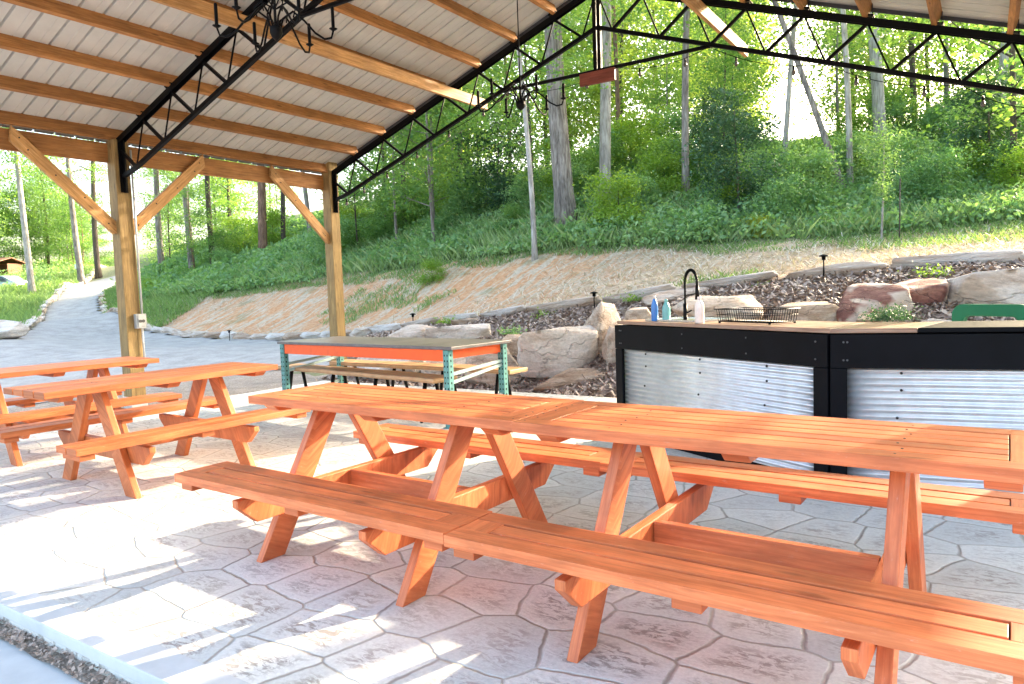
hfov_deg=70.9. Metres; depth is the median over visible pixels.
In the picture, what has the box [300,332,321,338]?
kerb stone
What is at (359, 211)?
background tree
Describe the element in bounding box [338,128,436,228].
young tree
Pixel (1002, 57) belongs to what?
tree
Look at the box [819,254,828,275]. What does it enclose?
path light
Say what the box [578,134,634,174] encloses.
bush
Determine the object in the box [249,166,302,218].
young tree
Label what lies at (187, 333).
kerb stone
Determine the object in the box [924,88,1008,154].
bush
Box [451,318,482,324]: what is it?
boulder
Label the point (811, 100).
tree
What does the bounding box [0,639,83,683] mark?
path
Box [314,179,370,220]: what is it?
bush
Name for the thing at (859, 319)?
boulder
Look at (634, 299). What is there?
plant
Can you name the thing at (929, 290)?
boulder
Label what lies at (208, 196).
tree
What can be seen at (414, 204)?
bush
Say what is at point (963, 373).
bar counter
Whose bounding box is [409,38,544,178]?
background tree
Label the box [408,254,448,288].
shrub
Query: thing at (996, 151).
bush
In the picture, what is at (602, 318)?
boulder
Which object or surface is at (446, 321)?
plant
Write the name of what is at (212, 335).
kerb stone
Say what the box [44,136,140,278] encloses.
tree
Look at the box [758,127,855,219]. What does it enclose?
shrub
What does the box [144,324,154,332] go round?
kerb stone
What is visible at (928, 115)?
bush
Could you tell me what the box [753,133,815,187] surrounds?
bush
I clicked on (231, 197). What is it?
background tree
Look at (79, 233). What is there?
young tree
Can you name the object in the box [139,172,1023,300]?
meadow grass
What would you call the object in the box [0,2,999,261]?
sky
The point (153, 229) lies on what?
young tree
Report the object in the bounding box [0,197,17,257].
young tree
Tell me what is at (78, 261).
tree
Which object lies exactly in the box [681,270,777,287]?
edging stone
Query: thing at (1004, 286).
boulder
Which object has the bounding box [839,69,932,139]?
bush
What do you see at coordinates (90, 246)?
young tree
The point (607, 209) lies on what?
shrub
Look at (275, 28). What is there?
chandelier
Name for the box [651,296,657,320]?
bottle
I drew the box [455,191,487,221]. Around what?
bush
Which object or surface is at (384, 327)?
edging stone
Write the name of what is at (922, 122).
bush
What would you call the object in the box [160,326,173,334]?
kerb stone
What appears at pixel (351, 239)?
bush
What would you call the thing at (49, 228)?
young tree
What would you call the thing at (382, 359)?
boulder
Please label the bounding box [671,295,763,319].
boulder
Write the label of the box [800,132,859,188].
bush
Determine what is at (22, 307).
verge grass
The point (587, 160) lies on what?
bush
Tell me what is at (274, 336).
kerb stone
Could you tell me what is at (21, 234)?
young tree
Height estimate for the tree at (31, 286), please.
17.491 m
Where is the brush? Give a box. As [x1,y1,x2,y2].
[0,251,113,285]
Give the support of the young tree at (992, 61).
on the ground at (472, 286)
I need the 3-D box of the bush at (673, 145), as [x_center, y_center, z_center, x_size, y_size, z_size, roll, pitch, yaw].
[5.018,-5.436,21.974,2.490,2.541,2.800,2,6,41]
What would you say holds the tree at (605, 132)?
on the ground at (472, 286)
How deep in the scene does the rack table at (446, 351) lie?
7.29 m
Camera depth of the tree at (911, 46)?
27.77 m
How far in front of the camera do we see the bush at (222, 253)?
35.55 m
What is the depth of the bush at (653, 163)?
21.12 m
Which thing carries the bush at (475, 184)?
on the ground at (472, 286)
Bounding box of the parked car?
[0,276,26,285]
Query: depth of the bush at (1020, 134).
19.28 m
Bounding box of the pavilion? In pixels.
[0,0,1023,408]
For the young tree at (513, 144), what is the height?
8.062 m
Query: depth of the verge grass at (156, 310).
30.54 m
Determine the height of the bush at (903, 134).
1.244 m
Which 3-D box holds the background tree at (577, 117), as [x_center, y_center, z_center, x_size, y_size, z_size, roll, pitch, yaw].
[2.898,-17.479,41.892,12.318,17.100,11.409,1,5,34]
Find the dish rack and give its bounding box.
[714,307,799,324]
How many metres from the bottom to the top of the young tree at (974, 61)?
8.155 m
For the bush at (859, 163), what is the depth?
20.77 m
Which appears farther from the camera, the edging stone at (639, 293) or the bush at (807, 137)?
the bush at (807, 137)
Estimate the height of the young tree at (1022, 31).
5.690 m
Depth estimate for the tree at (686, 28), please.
20.78 m
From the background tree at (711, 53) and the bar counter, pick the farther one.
the background tree at (711, 53)
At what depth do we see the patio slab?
3.18 m
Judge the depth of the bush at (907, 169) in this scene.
17.30 m
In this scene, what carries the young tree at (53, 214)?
on the ground at (472, 286)
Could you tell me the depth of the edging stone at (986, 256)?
10.63 m
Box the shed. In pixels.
[0,257,24,274]
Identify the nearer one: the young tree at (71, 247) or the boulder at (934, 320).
the boulder at (934, 320)
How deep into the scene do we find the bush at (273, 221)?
36.95 m
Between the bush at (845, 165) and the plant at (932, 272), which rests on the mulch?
the plant at (932, 272)
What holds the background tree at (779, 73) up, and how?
on the ground at (472, 286)
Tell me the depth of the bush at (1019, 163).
17.03 m
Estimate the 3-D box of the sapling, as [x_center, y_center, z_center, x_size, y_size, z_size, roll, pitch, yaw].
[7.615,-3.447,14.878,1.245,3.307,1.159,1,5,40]
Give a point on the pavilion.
(154, 78)
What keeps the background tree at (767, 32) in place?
on the ground at (472, 286)
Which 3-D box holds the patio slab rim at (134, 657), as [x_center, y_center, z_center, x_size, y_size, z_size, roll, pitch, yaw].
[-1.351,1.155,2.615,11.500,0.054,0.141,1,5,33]
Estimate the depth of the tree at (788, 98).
21.29 m
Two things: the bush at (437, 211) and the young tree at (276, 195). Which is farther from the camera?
the young tree at (276, 195)
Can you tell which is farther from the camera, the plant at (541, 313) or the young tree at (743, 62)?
the young tree at (743, 62)
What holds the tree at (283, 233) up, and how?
on the ground at (472, 286)
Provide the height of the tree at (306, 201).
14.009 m
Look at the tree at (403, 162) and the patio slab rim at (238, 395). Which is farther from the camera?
the tree at (403, 162)
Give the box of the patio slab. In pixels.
[0,381,1023,683]
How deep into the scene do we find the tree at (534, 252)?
19.34 m
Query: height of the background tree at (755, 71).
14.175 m
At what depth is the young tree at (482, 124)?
32.12 m
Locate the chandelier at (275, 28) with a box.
[212,0,336,52]
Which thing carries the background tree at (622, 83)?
on the ground at (472, 286)
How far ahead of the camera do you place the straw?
14.55 m
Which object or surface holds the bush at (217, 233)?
on the ground at (472, 286)
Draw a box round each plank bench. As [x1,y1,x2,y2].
[278,363,456,422]
[329,359,526,394]
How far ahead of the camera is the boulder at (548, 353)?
9.96 m
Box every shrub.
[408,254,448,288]
[571,164,662,237]
[740,212,772,237]
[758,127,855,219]
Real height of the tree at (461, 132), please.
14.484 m
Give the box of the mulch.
[315,257,1023,397]
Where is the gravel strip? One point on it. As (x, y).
(237, 384)
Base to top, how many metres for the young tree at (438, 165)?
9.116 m
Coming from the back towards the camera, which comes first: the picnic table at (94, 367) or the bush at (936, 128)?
the bush at (936, 128)
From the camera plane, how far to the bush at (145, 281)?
35.48 m
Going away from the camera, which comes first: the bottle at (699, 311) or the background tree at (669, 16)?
the bottle at (699, 311)
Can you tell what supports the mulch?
on the ground at (472, 286)
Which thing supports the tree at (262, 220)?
on the ground at (472, 286)
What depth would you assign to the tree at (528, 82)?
26.69 m
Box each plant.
[431,314,460,323]
[496,323,527,334]
[531,307,556,318]
[613,292,643,301]
[847,300,923,321]
[898,261,954,277]
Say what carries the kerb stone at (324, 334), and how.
on the ground at (472, 286)
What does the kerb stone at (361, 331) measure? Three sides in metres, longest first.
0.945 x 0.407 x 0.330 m
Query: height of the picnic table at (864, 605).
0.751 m
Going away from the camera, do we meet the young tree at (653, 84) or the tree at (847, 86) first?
the tree at (847, 86)
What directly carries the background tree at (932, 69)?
on the ground at (472, 286)
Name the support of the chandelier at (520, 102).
hanging from the pavilion
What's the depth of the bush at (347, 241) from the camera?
29.64 m
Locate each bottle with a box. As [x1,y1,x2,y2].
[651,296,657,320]
[662,299,670,319]
[695,296,703,322]
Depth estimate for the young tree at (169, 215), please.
42.76 m
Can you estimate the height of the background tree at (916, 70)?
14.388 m
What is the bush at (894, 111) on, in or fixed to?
on the ground at (472, 286)
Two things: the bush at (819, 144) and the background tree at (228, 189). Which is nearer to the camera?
the bush at (819, 144)
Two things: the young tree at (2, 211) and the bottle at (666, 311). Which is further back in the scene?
the young tree at (2, 211)
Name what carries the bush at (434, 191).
on the ground at (472, 286)
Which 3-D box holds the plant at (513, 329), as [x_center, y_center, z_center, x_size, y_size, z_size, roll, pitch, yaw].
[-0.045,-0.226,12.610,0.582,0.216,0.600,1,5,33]
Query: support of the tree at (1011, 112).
on the ground at (472, 286)
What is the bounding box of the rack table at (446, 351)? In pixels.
[277,336,510,428]
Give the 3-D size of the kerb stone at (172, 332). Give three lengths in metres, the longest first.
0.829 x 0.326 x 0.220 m
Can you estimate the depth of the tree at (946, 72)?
29.75 m
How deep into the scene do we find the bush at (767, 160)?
19.80 m
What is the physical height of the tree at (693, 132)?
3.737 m
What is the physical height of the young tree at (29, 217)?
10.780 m
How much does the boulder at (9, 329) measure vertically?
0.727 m
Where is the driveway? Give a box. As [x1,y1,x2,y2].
[0,268,330,407]
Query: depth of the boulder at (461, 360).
11.21 m
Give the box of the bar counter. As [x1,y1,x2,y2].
[615,268,1023,493]
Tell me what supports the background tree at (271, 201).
on the ground at (472, 286)
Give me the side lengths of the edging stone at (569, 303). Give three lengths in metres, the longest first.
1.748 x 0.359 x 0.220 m
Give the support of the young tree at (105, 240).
on the ground at (472, 286)
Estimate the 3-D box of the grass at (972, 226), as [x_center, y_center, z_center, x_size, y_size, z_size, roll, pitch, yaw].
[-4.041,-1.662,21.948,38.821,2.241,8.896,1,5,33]
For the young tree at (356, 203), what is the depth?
28.81 m
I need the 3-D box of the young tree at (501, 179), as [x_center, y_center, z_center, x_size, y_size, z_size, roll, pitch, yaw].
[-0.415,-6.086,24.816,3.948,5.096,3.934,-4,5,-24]
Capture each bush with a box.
[141,275,161,289]
[198,213,252,266]
[207,246,235,267]
[213,205,257,249]
[242,202,303,251]
[290,203,360,269]
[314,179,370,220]
[319,216,363,256]
[342,218,366,242]
[357,190,423,247]
[369,188,397,221]
[379,176,429,225]
[411,167,451,213]
[417,215,447,241]
[427,167,457,214]
[434,175,490,232]
[436,148,514,223]
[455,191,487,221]
[493,196,528,235]
[497,164,549,215]
[502,155,544,198]
[535,147,598,209]
[535,170,575,206]
[570,142,619,189]
[571,140,598,176]
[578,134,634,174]
[579,124,628,167]
[594,94,678,169]
[614,169,666,211]
[627,145,699,198]
[630,126,713,186]
[630,147,654,167]
[633,121,695,177]
[635,99,699,149]
[690,134,753,196]
[698,154,768,210]
[706,176,754,213]
[709,106,767,147]
[730,123,789,177]
[738,131,807,198]
[742,163,828,225]
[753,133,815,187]
[773,127,841,177]
[792,132,824,149]
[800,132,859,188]
[812,105,872,147]
[813,124,879,181]
[827,124,857,147]
[834,134,877,174]
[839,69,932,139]
[844,153,865,176]
[853,113,949,189]
[860,87,923,141]
[881,152,963,205]
[885,126,919,146]
[898,139,1007,208]
[905,97,949,141]
[911,92,961,140]
[912,87,968,130]
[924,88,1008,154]
[924,118,943,139]
[927,101,974,140]
[933,89,974,110]
[941,127,1006,183]
[944,112,1023,167]
[966,132,1023,183]
[975,136,1023,194]
[993,114,1023,144]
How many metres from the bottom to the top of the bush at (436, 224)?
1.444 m
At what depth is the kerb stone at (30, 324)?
27.34 m
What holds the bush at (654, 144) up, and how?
on the ground at (472, 286)
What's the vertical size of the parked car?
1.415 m
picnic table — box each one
[0,356,181,466]
[0,362,310,498]
[174,383,611,606]
[444,401,1023,683]
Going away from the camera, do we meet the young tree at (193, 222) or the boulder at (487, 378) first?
the boulder at (487, 378)
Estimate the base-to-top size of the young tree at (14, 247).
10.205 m
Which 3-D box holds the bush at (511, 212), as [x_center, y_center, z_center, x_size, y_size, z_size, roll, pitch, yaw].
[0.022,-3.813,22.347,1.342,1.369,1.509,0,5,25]
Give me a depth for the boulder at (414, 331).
13.43 m
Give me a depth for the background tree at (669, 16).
40.25 m
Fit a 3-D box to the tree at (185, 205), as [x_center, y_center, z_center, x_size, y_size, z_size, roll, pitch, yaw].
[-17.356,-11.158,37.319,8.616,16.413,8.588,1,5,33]
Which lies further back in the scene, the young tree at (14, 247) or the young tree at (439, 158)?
the young tree at (14, 247)
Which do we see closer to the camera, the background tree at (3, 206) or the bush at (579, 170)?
the bush at (579, 170)
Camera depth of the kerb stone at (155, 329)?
27.02 m
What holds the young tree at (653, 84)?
on the ground at (472, 286)
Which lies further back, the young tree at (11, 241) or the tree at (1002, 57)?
the young tree at (11, 241)
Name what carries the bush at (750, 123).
on the ground at (472, 286)
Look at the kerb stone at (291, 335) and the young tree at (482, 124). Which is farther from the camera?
the young tree at (482, 124)
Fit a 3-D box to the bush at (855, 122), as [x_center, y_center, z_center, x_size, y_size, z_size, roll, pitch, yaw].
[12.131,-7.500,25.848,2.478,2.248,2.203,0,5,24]
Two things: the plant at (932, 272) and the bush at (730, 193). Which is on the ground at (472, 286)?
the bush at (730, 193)
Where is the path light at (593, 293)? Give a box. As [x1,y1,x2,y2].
[590,291,597,307]
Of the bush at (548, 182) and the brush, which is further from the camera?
the brush
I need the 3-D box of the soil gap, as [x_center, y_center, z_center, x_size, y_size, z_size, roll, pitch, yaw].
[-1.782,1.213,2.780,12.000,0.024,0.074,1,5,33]
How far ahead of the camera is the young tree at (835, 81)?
27.59 m
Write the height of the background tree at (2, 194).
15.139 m
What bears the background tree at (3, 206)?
on the ground at (472, 286)
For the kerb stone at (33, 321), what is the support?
on the ground at (472, 286)
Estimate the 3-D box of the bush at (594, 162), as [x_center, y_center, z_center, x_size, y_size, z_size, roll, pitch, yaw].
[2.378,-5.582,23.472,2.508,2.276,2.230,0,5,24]
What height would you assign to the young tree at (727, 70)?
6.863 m
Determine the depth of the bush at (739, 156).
20.91 m
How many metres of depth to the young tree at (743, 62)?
31.61 m
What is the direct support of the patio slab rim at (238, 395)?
on the patio slab
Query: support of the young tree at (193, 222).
on the ground at (472, 286)
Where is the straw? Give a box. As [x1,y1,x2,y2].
[106,218,1023,333]
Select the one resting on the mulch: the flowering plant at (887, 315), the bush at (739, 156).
the flowering plant at (887, 315)
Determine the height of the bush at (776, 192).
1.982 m
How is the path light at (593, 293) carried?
on the mulch
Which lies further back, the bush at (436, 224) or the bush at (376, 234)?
the bush at (376, 234)
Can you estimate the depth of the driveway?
19.61 m
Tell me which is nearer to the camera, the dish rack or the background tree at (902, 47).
the dish rack
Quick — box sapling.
[845,92,911,238]
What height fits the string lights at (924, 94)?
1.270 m
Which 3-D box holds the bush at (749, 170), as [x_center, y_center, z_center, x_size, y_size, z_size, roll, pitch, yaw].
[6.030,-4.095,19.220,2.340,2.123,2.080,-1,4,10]
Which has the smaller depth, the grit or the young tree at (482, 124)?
the grit
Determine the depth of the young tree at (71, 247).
71.71 m
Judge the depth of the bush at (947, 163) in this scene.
16.84 m
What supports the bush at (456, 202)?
on the ground at (472, 286)
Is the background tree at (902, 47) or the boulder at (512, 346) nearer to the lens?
the boulder at (512, 346)
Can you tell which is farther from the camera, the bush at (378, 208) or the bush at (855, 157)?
the bush at (378, 208)
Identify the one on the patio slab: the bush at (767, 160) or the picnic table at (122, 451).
the picnic table at (122, 451)
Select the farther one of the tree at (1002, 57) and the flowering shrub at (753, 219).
the tree at (1002, 57)
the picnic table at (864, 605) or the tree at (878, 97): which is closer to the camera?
the picnic table at (864, 605)
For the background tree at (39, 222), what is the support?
on the ground at (472, 286)
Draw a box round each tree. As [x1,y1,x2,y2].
[0,127,81,293]
[0,131,89,268]
[0,164,33,247]
[0,173,30,257]
[0,177,61,261]
[0,181,58,260]
[0,183,11,252]
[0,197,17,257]
[0,208,22,260]
[2,188,52,267]
[8,162,67,262]
[24,133,107,283]
[29,192,88,261]
[32,188,100,264]
[34,199,102,266]
[40,186,112,267]
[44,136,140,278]
[53,202,104,260]
[54,194,101,260]
[69,205,113,261]
[96,141,164,269]
[129,146,195,267]
[132,168,216,256]
[133,167,221,257]
[136,180,199,262]
[141,155,246,263]
[145,180,235,274]
[177,155,273,233]
[177,156,245,238]
[196,156,270,231]
[235,163,300,215]
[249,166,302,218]
[257,165,267,248]
[280,190,285,241]
[297,84,484,213]
[303,172,311,232]
[304,147,399,244]
[337,111,467,238]
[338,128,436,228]
[339,67,516,249]
[356,72,517,219]
[366,137,417,182]
[384,87,482,206]
[398,69,514,175]
[400,104,440,227]
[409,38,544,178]
[427,0,659,260]
[428,59,536,175]
[435,0,616,196]
[443,98,545,221]
[457,33,543,213]
[466,34,582,168]
[487,8,627,168]
[498,1,655,162]
[530,3,676,152]
[533,0,744,151]
[544,18,577,224]
[562,0,677,153]
[575,0,763,152]
[577,0,743,195]
[598,0,611,195]
[620,64,694,147]
[621,8,712,152]
[635,0,789,142]
[660,0,813,138]
[661,0,811,142]
[672,2,786,142]
[675,0,801,128]
[676,6,801,137]
[690,0,787,136]
[700,0,845,188]
[734,0,836,153]
[755,3,940,130]
[767,3,899,186]
[772,5,931,135]
[795,7,942,132]
[830,13,1023,176]
[844,11,959,118]
[865,16,993,111]
[867,12,887,146]
[898,18,983,98]
[908,18,918,132]
[925,22,1023,90]
[925,22,1023,97]
[929,20,1016,97]
[936,23,1023,104]
[937,25,1023,100]
[996,27,1008,104]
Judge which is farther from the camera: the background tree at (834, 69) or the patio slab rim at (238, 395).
the background tree at (834, 69)
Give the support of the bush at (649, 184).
on the ground at (472, 286)
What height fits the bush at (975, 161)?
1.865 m
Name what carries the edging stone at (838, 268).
on the ground at (472, 286)
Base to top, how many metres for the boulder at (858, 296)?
0.779 m
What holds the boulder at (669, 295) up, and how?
on the ground at (472, 286)
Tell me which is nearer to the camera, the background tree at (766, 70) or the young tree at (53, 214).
the background tree at (766, 70)
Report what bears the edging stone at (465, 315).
on the ground at (472, 286)
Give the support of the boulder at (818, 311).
on the ground at (472, 286)
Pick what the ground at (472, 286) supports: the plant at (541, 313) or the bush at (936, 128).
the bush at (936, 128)
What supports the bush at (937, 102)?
on the ground at (472, 286)
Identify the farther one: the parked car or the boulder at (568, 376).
the parked car
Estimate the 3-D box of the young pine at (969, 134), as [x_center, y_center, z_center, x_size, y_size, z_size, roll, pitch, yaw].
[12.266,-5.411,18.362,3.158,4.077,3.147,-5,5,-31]
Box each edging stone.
[367,323,401,332]
[400,316,441,326]
[442,312,477,320]
[480,305,525,316]
[525,295,601,311]
[602,283,675,302]
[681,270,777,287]
[786,261,888,278]
[890,249,1023,268]
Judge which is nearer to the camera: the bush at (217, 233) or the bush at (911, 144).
the bush at (911, 144)
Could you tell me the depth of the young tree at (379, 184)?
27.73 m
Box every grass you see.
[0,257,113,323]
[99,284,212,327]
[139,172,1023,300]
[159,218,1023,324]
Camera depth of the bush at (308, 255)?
27.85 m
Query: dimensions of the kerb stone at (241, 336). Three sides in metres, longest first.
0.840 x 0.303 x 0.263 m
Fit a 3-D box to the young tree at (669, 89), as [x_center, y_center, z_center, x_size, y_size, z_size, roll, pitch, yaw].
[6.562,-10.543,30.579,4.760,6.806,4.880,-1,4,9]
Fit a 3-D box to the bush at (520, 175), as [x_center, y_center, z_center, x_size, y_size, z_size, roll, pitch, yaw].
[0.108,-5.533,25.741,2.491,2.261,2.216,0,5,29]
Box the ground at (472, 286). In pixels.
[8,138,1023,403]
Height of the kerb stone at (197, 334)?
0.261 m
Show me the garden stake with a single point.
(899, 203)
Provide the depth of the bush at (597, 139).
25.32 m
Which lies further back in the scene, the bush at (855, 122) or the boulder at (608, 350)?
the bush at (855, 122)
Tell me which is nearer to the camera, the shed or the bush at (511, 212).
the bush at (511, 212)
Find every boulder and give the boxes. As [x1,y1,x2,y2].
[0,320,29,338]
[357,357,426,378]
[386,324,433,337]
[421,357,465,375]
[425,323,491,338]
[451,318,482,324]
[465,348,520,385]
[502,334,520,355]
[517,325,598,378]
[533,368,608,390]
[583,302,622,355]
[602,326,615,364]
[624,307,650,324]
[642,286,708,305]
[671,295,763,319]
[768,301,838,321]
[836,283,913,321]
[856,313,900,322]
[896,278,948,305]
[921,318,950,321]
[945,267,1023,304]
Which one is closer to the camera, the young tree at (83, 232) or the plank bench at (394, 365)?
the plank bench at (394, 365)
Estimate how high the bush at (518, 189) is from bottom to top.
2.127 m
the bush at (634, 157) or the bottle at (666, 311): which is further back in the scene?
the bush at (634, 157)
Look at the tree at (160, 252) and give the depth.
41.72 m
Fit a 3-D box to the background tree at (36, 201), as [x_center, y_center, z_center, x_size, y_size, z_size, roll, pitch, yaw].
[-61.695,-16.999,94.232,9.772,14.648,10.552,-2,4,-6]
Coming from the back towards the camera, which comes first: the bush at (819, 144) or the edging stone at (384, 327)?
the bush at (819, 144)
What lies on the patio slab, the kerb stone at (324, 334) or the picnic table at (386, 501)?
the picnic table at (386, 501)
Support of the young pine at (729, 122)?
on the ground at (472, 286)
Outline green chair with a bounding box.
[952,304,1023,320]
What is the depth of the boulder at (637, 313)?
9.68 m
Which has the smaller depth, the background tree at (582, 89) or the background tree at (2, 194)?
the background tree at (582, 89)
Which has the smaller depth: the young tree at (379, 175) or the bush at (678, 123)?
the bush at (678, 123)
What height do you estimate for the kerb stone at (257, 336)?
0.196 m
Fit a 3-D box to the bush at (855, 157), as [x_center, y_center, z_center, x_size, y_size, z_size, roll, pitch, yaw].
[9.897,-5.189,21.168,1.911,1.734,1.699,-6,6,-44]
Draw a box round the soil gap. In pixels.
[0,623,120,683]
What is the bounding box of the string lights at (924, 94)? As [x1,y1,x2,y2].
[338,47,1023,205]
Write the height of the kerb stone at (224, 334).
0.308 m
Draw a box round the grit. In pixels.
[0,619,129,683]
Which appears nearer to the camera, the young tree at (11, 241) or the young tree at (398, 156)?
the young tree at (398, 156)
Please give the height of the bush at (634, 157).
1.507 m
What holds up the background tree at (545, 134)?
on the ground at (472, 286)
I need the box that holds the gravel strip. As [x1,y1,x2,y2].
[7,369,361,412]
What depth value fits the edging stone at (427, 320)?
16.20 m
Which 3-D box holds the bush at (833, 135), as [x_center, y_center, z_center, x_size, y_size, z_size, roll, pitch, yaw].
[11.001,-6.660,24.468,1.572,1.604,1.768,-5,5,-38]
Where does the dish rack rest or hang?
on the bar counter
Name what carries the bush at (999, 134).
on the ground at (472, 286)
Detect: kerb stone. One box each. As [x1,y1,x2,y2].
[20,319,36,326]
[22,321,32,329]
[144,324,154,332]
[150,326,161,332]
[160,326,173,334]
[168,329,180,335]
[177,330,192,336]
[190,331,208,337]
[202,332,220,337]
[219,331,236,338]
[232,333,250,338]
[249,334,267,339]
[265,333,284,340]
[281,332,302,339]
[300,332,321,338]
[319,331,329,337]
[349,327,371,336]
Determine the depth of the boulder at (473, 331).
13.02 m
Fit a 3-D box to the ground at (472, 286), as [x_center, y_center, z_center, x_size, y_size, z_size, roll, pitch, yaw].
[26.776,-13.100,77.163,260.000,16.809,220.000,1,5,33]
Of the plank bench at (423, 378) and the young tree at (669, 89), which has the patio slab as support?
the plank bench at (423, 378)
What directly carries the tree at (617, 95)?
on the ground at (472, 286)
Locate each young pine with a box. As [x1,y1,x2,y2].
[665,79,807,217]
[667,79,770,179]
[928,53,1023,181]
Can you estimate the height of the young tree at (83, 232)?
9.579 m
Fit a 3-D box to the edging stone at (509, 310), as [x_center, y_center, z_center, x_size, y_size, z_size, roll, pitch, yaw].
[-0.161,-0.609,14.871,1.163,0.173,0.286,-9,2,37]
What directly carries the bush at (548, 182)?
on the ground at (472, 286)
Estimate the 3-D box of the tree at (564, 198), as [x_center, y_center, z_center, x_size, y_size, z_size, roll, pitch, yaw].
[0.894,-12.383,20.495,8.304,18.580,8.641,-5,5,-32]
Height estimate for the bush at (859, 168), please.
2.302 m
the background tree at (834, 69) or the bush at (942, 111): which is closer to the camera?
the bush at (942, 111)
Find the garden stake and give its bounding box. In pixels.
[899,178,900,237]
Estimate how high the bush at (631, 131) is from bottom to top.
3.410 m
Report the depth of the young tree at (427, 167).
24.44 m
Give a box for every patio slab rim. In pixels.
[0,577,249,683]
[230,380,329,397]
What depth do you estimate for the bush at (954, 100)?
25.14 m
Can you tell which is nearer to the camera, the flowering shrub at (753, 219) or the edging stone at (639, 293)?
the edging stone at (639, 293)
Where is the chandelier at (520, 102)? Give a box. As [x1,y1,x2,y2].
[476,0,565,117]
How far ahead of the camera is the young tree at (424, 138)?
24.88 m
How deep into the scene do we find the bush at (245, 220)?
39.66 m
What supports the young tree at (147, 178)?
on the ground at (472, 286)
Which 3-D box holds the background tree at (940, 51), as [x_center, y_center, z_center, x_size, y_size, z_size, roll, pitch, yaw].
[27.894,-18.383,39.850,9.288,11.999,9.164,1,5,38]
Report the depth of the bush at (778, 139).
22.15 m
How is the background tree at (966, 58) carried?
on the ground at (472, 286)
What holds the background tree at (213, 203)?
on the ground at (472, 286)

